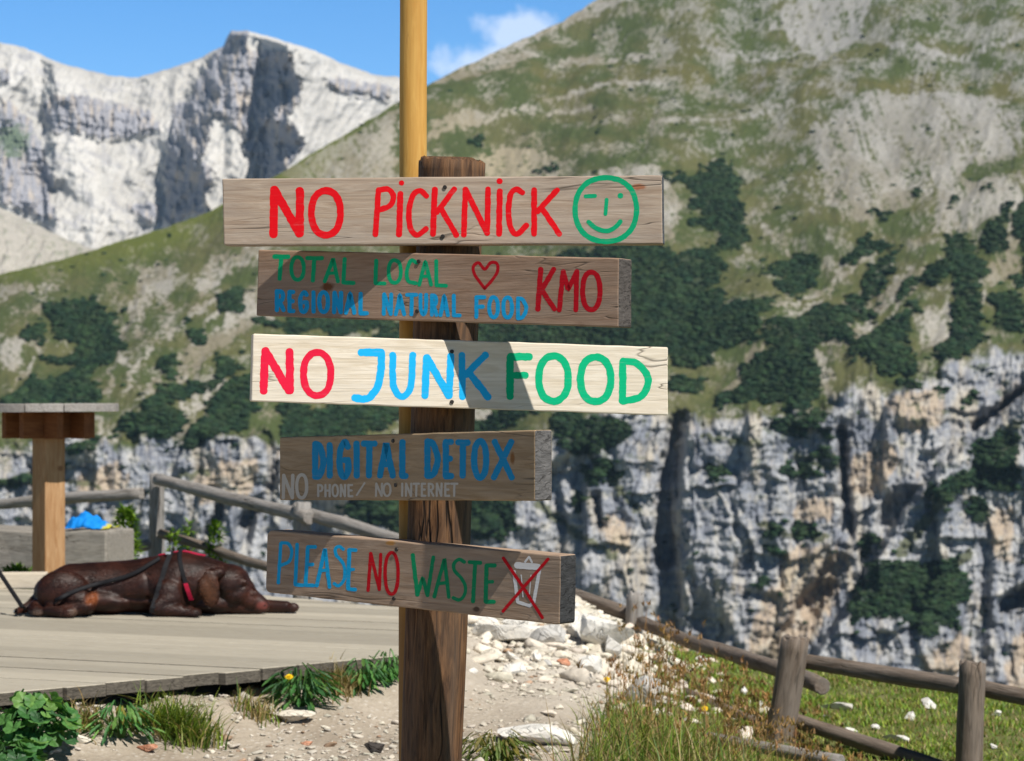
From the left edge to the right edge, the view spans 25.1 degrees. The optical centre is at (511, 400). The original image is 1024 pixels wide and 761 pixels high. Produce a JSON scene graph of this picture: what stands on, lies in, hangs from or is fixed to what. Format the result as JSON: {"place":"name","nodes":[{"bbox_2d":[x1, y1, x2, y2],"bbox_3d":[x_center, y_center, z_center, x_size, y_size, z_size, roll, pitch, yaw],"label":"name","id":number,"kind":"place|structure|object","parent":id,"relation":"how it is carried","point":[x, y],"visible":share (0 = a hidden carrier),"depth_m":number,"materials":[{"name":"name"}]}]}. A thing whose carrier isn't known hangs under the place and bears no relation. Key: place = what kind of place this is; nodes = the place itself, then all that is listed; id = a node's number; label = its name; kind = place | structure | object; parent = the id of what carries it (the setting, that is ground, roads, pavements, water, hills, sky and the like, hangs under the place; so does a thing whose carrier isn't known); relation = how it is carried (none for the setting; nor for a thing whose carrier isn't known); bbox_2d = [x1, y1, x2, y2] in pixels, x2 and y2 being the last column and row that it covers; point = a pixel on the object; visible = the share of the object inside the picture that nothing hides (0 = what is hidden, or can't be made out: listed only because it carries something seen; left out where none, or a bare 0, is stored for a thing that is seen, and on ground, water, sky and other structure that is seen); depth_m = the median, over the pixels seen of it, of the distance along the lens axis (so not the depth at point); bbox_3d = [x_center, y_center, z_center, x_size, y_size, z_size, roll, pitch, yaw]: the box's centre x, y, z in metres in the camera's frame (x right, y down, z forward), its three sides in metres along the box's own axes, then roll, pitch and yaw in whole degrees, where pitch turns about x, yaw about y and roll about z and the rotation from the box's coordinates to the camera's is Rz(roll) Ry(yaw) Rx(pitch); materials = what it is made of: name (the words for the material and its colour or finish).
{"place":"outdoors","nodes":[
{"label":"outdoors","id":0,"kind":"place"},
{"bbox_2d":[0,207,94,273],"bbox_3d":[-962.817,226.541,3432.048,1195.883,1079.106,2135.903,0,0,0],"label":"scree hill","id":1,"kind":"structure","parent":0,"point":[24,243],"depth_m":2899.65,"materials":[{"name":"grey stone"}]},
{"bbox_2d":[0,30,399,248],"bbox_3d":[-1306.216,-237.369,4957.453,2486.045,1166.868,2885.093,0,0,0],"label":"mountain","id":2,"kind":"structure","parent":0,"point":[92,159],"depth_m":4436.40,"materials":[{"name":"grey stone"}]},
{"bbox_2d":[0,0,594,84],"label":"sky","id":3,"kind":"structure","parent":0,"point":[124,38],"materials":[{"name":"blue"}]},
{"bbox_2d":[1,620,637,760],"bbox_3d":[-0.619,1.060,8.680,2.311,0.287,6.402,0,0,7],"label":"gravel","id":4,"kind":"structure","parent":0,"point":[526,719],"depth_m":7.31,"materials":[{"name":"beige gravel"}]},
{"bbox_2d":[276,709,315,721],"bbox_3d":[-0.690,1.009,7.355,0.137,0.040,0.083,0,0,-16],"label":"rock","id":5,"kind":"object","parent":4,"relation":"on","point":[292,715],"visible":1,"depth_m":7.33,"materials":[{"name":"beige stone"}]},
{"bbox_2d":[521,647,530,657],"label":"rock","id":6,"kind":"object","parent":4,"relation":"on","point":[526,651],"visible":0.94,"depth_m":9.34,"materials":[{"name":"beige stone"}]},
{"bbox_2d":[566,621,580,638],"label":"rock","id":7,"kind":"object","parent":4,"relation":"on","point":[573,628],"visible":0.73,"depth_m":10.00,"materials":[{"name":"white stone"}]},
{"bbox_2d":[0,0,1023,687],"bbox_3d":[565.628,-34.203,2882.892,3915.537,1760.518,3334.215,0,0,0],"label":"mountain","id":8,"kind":"structure","parent":0,"point":[738,56],"depth_m":1615.07,"materials":[{"name":"green plant"}]},
{"bbox_2d":[0,5,1023,654],"bbox_3d":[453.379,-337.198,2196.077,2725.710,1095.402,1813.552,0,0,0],"label":"dwarf pine scrub","id":9,"kind":"object","parent":8,"relation":"on","point":[910,577],"visible":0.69,"depth_m":1508.45,"materials":[{"name":"green plant"}]},
{"bbox_2d":[0,606,1023,760],"bbox_3d":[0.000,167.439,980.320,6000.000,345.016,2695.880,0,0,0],"label":"ground","id":10,"kind":"structure","parent":0,"point":[382,704],"depth_m":7.56,"materials":[{"name":"soil"}]},
{"bbox_2d":[0,561,31,571],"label":"young shrub","id":11,"kind":"object","parent":10,"relation":"on","point":[17,567],"visible":0.15,"depth_m":12.24,"materials":[{"name":"green plant"}]},
{"bbox_2d":[0,738,47,760],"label":"weed clump","id":12,"kind":"object","parent":10,"relation":"on","point":[27,750],"visible":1,"depth_m":6.47,"materials":[{"name":"green plant"}]},
{"bbox_2d":[0,688,82,750],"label":"broad leaved plant","id":13,"kind":"object","parent":10,"relation":"on","point":[24,708],"visible":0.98,"depth_m":6.63,"materials":[{"name":"green plant"}]},
{"bbox_2d":[0,403,118,572],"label":"wooden table","id":14,"kind":"object","parent":10,"relation":"on","point":[47,428],"visible":0.97,"depth_m":11.39,"materials":[{"name":"brown wood"}]},
{"bbox_2d":[0,525,133,571],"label":"log bench","id":15,"kind":"object","parent":10,"relation":"on","point":[84,545],"visible":0.34,"depth_m":12.45,"materials":[{"name":"wood"}]},
{"bbox_2d":[65,511,118,528],"bbox_3d":[-2.295,0.643,12.476,0.258,0.095,0.228,0,0,10],"label":"blue cloth","id":16,"kind":"object","parent":15,"relation":"on","point":[85,519],"visible":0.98,"depth_m":12.41,"materials":[{"name":"blue fabric"}]},
{"bbox_2d":[66,735,91,743],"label":"rock","id":17,"kind":"object","parent":10,"relation":"on","point":[82,739],"visible":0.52,"depth_m":6.80,"materials":[{"name":"beige stone"}]},
{"bbox_2d":[55,686,115,744],"bbox_3d":[-1.267,0.945,6.907,0.226,0.161,0.248,0,0,0],"label":"grass tuft","id":18,"kind":"object","parent":10,"relation":"on","point":[87,713],"visible":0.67,"depth_m":6.92,"materials":[{"name":"plant"}]},
{"bbox_2d":[78,698,165,744],"bbox_3d":[-1.178,0.964,6.908,0.272,0.138,0.221,0,0,0],"label":"weed clump","id":19,"kind":"object","parent":10,"relation":"on","point":[123,715],"visible":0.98,"depth_m":6.88,"materials":[{"name":"green plant"}]},
{"bbox_2d":[112,503,146,558],"bbox_3d":[-2.325,0.896,13.843,0.256,0.596,0.254,0,0,0],"label":"young shrub","id":20,"kind":"object","parent":10,"relation":"on","point":[127,513],"visible":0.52,"depth_m":13.83,"materials":[{"name":"green plant"}]},
{"bbox_2d":[137,744,157,751],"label":"rock","id":21,"kind":"object","parent":10,"relation":"on","point":[148,747],"visible":1,"depth_m":6.84,"materials":[{"name":"stone"}]},
{"bbox_2d":[127,703,173,734],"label":"grass tuft","id":22,"kind":"object","parent":10,"relation":"on","point":[141,716],"visible":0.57,"depth_m":6.97,"materials":[{"name":"green plant"}]},
{"bbox_2d":[165,527,184,551],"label":"young shrub","id":23,"kind":"object","parent":10,"relation":"on","point":[177,533],"visible":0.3,"depth_m":14.20,"materials":[{"name":"green plant"}]},
{"bbox_2d":[121,678,258,754],"bbox_3d":[-1.025,0.960,7.004,0.486,0.220,0.444,0,0,0],"label":"grass tuft","id":24,"kind":"object","parent":10,"relation":"on","point":[181,726],"visible":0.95,"depth_m":6.98,"materials":[{"name":"green plant"}]},
{"bbox_2d":[181,516,198,550],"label":"young shrub","id":25,"kind":"object","parent":10,"relation":"on","point":[187,532],"visible":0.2,"depth_m":14.47,"materials":[{"name":"green plant"}]},
{"bbox_2d":[0,572,398,708],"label":"wooden deck","id":26,"kind":"structure","parent":10,"relation":"on","point":[111,655],"depth_m":8.17,"materials":[{"name":"brown wood"}]},
{"bbox_2d":[0,556,160,610],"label":"leash","id":27,"kind":"object","parent":26,"relation":"on","point":[78,589],"visible":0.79,"depth_m":9.33,"materials":[{"name":"fabric"}]},
{"bbox_2d":[13,550,298,617],"bbox_3d":[-1.457,0.744,9.400,1.158,0.266,0.332,0,0,0],"label":"dog","id":28,"kind":"object","parent":26,"relation":"on","point":[182,583],"visible":0.98,"depth_m":9.33},
{"bbox_2d":[202,518,226,561],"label":"young shrub","id":29,"kind":"object","parent":10,"relation":"on","point":[214,522],"visible":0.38,"depth_m":14.07,"materials":[{"name":"green plant"}]},
{"bbox_2d":[228,678,286,727],"bbox_3d":[-0.815,0.962,7.310,0.184,0.159,0.198,0,0,21],"label":"grass tuft","id":30,"kind":"object","parent":10,"relation":"on","point":[261,716],"visible":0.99,"depth_m":7.29,"materials":[{"name":"plant"}]},
{"bbox_2d":[260,662,344,711],"bbox_3d":[-0.690,0.945,7.514,0.274,0.180,0.250,0,0,-14],"label":"dandelion","id":31,"kind":"object","parent":10,"relation":"on","point":[309,693],"visible":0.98,"depth_m":7.49,"materials":[{"name":"green plant"}]},
{"bbox_2d":[301,741,312,745],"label":"rock","id":32,"kind":"object","parent":10,"relation":"on","point":[307,743],"visible":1,"depth_m":7.11,"materials":[{"name":"stone"}]},
{"bbox_2d":[307,651,373,703],"bbox_3d":[-0.590,0.921,7.696,0.276,0.172,0.254,0,0,0],"label":"grass tuft","id":33,"kind":"object","parent":10,"relation":"on","point":[347,690],"visible":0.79,"depth_m":7.67,"materials":[{"name":"green plant"}]},
{"bbox_2d":[340,656,392,696],"bbox_3d":[-0.508,0.930,7.742,0.211,0.144,0.188,0,0,0],"label":"weed clump","id":34,"kind":"object","parent":10,"relation":"on","point":[367,676],"visible":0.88,"depth_m":7.71,"materials":[{"name":"green plant"}]},
{"bbox_2d":[364,742,384,753],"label":"rock","id":35,"kind":"object","parent":10,"relation":"on","point":[371,747],"visible":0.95,"depth_m":6.94,"materials":[{"name":"stone"}]},
{"bbox_2d":[364,648,398,682],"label":"weed clump","id":36,"kind":"object","parent":10,"relation":"on","point":[393,671],"visible":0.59,"depth_m":7.81,"materials":[{"name":"green plant"}]},
{"bbox_2d":[399,0,426,760],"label":"wooden pole","id":37,"kind":"object","parent":10,"relation":"on","point":[413,93],"visible":0.32,"depth_m":4.91,"materials":[{"name":"wood"}]},
{"bbox_2d":[222,155,667,760],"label":"signpost","id":38,"kind":"object","parent":10,"relation":"on","point":[446,287],"visible":1,"depth_m":4.72,"materials":[{"name":"brown wood"}]},
{"bbox_2d":[469,668,477,673],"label":"rock","id":39,"kind":"object","parent":10,"relation":"on","point":[474,670],"visible":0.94,"depth_m":8.63,"materials":[{"name":"white stone"}]},
{"bbox_2d":[481,648,500,655],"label":"rock","id":40,"kind":"object","parent":10,"relation":"on","point":[490,650],"visible":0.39,"depth_m":9.18,"materials":[{"name":"beige stone"}]},
{"bbox_2d":[495,665,503,671],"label":"rock","id":41,"kind":"object","parent":10,"relation":"on","point":[499,668],"visible":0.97,"depth_m":8.83,"materials":[{"name":"beige stone"}]},
{"bbox_2d":[462,729,546,760],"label":"herb clump","id":42,"kind":"object","parent":10,"relation":"on","point":[501,750],"visible":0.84,"depth_m":6.75,"materials":[{"name":"green plant"}]},
{"bbox_2d":[471,624,541,641],"bbox_3d":[-0.021,0.997,9.788,0.307,0.096,0.121,0,0,4],"label":"rock","id":43,"kind":"object","parent":10,"relation":"on","point":[506,633],"visible":0.81,"depth_m":9.74,"materials":[{"name":"white stone"}]},
{"bbox_2d":[0,473,1023,760],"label":"rail fence","id":44,"kind":"object","parent":10,"relation":"on","point":[972,687],"visible":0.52,"depth_m":8.90,"materials":[{"name":"grey wood"}]},
{"bbox_2d":[501,661,527,673],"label":"rock","id":45,"kind":"object","parent":10,"relation":"on","point":[514,667],"visible":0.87,"depth_m":8.81,"materials":[{"name":"white stone"}]},
{"bbox_2d":[501,619,536,625],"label":"rock","id":46,"kind":"object","parent":10,"relation":"on","point":[512,622],"visible":0.36,"depth_m":10.05,"materials":[{"name":"white stone"}]},
{"bbox_2d":[497,724,577,745],"bbox_3d":[0.081,1.043,7.209,0.267,0.060,0.158,6,1,11],"label":"rock","id":47,"kind":"object","parent":10,"relation":"on","point":[536,731],"visible":0.77,"depth_m":7.15,"materials":[{"name":"white stone"}]},
{"bbox_2d":[533,651,541,661],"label":"rock","id":48,"kind":"object","parent":10,"relation":"on","point":[537,657],"visible":0.98,"depth_m":9.17,"materials":[{"name":"white stone"}]},
{"bbox_2d":[544,659,551,665],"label":"rock","id":49,"kind":"object","parent":10,"relation":"on","point":[548,662],"visible":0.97,"depth_m":9.12,"materials":[{"name":"grey stone"}]},
{"bbox_2d":[557,658,570,665],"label":"rock","id":50,"kind":"object","parent":10,"relation":"on","point":[564,661],"visible":1,"depth_m":9.20,"materials":[{"name":"stone"}]},
{"bbox_2d":[574,611,581,621],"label":"rock","id":51,"kind":"object","parent":10,"relation":"on","point":[578,616],"visible":0.15,"depth_m":10.28,"materials":[{"name":"white stone"}]},
{"bbox_2d":[578,655,602,672],"bbox_3d":[0.307,1.053,9.183,0.084,0.072,0.114,0,6,18],"label":"rock","id":52,"kind":"object","parent":10,"relation":"on","point":[593,663],"visible":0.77,"depth_m":9.17,"materials":[{"name":"white stone"}]},
{"bbox_2d":[604,677,609,722],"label":"yellow flower","id":53,"kind":"object","parent":10,"relation":"on","point":[608,679],"visible":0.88,"depth_m":7.84,"materials":[{"name":"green plant"}]},
{"bbox_2d":[608,671,619,679],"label":"rock","id":54,"kind":"object","parent":10,"relation":"on","point":[614,672],"visible":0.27,"depth_m":9.14,"materials":[{"name":"beige stone"}]},
{"bbox_2d":[467,595,768,738],"bbox_3d":[0.208,1.330,10.555,1.867,0.861,6.124,0,0,0],"label":"limestone rubble","id":55,"kind":"object","parent":10,"relation":"on","point":[583,676],"visible":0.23,"depth_m":9.53,"materials":[{"name":"stone"}]},
{"bbox_2d":[475,616,497,624],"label":"rock","id":56,"kind":"object","parent":55,"relation":"on","point":[486,620],"visible":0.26,"depth_m":10.08,"materials":[{"name":"white stone"}]},
{"bbox_2d":[506,651,518,660],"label":"rock","id":57,"kind":"object","parent":55,"relation":"on","point":[510,656],"visible":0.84,"depth_m":9.24,"materials":[{"name":"white stone"}]},
{"bbox_2d":[529,624,565,643],"bbox_3d":[0.141,0.996,9.668,0.124,0.120,0.134,0,0,-39],"label":"rock","id":58,"kind":"object","parent":55,"relation":"on","point":[550,633],"visible":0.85,"depth_m":9.64,"materials":[{"name":"white stone"}]},
{"bbox_2d":[580,613,634,645],"bbox_3d":[0.393,1.006,9.898,0.227,0.145,0.190,16,-8,-28],"label":"rock","id":59,"kind":"object","parent":55,"relation":"on","point":[594,630],"visible":0.74,"depth_m":9.84,"materials":[{"name":"white stone"}]},
{"bbox_2d":[605,635,621,658],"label":"rock","id":60,"kind":"object","parent":55,"relation":"on","point":[612,646],"visible":0.84,"depth_m":9.75,"materials":[{"name":"white stone"}]},
{"bbox_2d":[623,654,631,663],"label":"rock","id":61,"kind":"object","parent":10,"relation":"on","point":[625,657],"visible":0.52,"depth_m":9.78,"materials":[{"name":"beige stone"}]},
{"bbox_2d":[624,675,660,706],"bbox_3d":[0.485,1.119,8.784,0.157,0.142,0.106,0,0,17],"label":"rock","id":62,"kind":"object","parent":10,"relation":"on","point":[645,688],"visible":0.36,"depth_m":8.75,"materials":[{"name":"grey stone"}]},
{"bbox_2d":[701,706,708,731],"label":"yellow flower","id":63,"kind":"object","parent":10,"relation":"on","point":[704,715],"visible":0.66,"depth_m":8.09,"materials":[{"name":"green plant"}]},
{"bbox_2d":[576,599,876,760],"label":"dry stems","id":64,"kind":"object","parent":10,"relation":"on","point":[738,704],"visible":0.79,"depth_m":8.21,"materials":[{"name":"green plant"}]},
{"bbox_2d":[707,732,844,760],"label":"fallen log","id":65,"kind":"object","parent":10,"relation":"on","point":[837,757],"visible":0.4,"depth_m":7.92,"materials":[{"name":"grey wood"}]},
{"bbox_2d":[821,702,852,710],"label":"rock","id":66,"kind":"object","parent":10,"relation":"on","point":[843,706],"visible":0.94,"depth_m":9.96,"materials":[{"name":"white stone"}]},
{"bbox_2d":[871,724,879,729],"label":"rock","id":67,"kind":"object","parent":10,"relation":"on","point":[874,726],"visible":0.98,"depth_m":9.29,"materials":[{"name":"white stone"}]},
{"bbox_2d":[882,735,909,742],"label":"rock","id":68,"kind":"object","parent":10,"relation":"on","point":[903,738],"visible":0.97,"depth_m":8.93,"materials":[{"name":"white stone"}]},
{"bbox_2d":[904,711,915,720],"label":"rock","id":69,"kind":"object","parent":10,"relation":"on","point":[911,715],"visible":0.89,"depth_m":9.57,"materials":[{"name":"white stone"}]},
{"bbox_2d":[921,697,936,709],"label":"rock","id":70,"kind":"object","parent":10,"relation":"on","point":[926,701],"visible":0.71,"depth_m":10.03,"materials":[{"name":"white stone"}]},
{"bbox_2d":[992,710,1001,715],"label":"rock","id":71,"kind":"object","parent":10,"relation":"on","point":[996,712],"visible":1,"depth_m":9.73,"materials":[{"name":"white stone"}]},
{"bbox_2d":[482,641,1023,760],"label":"meadow grass","id":72,"kind":"structure","parent":0,"point":[615,748],"depth_m":8.69,"materials":[{"name":"green plant"}]}
]}

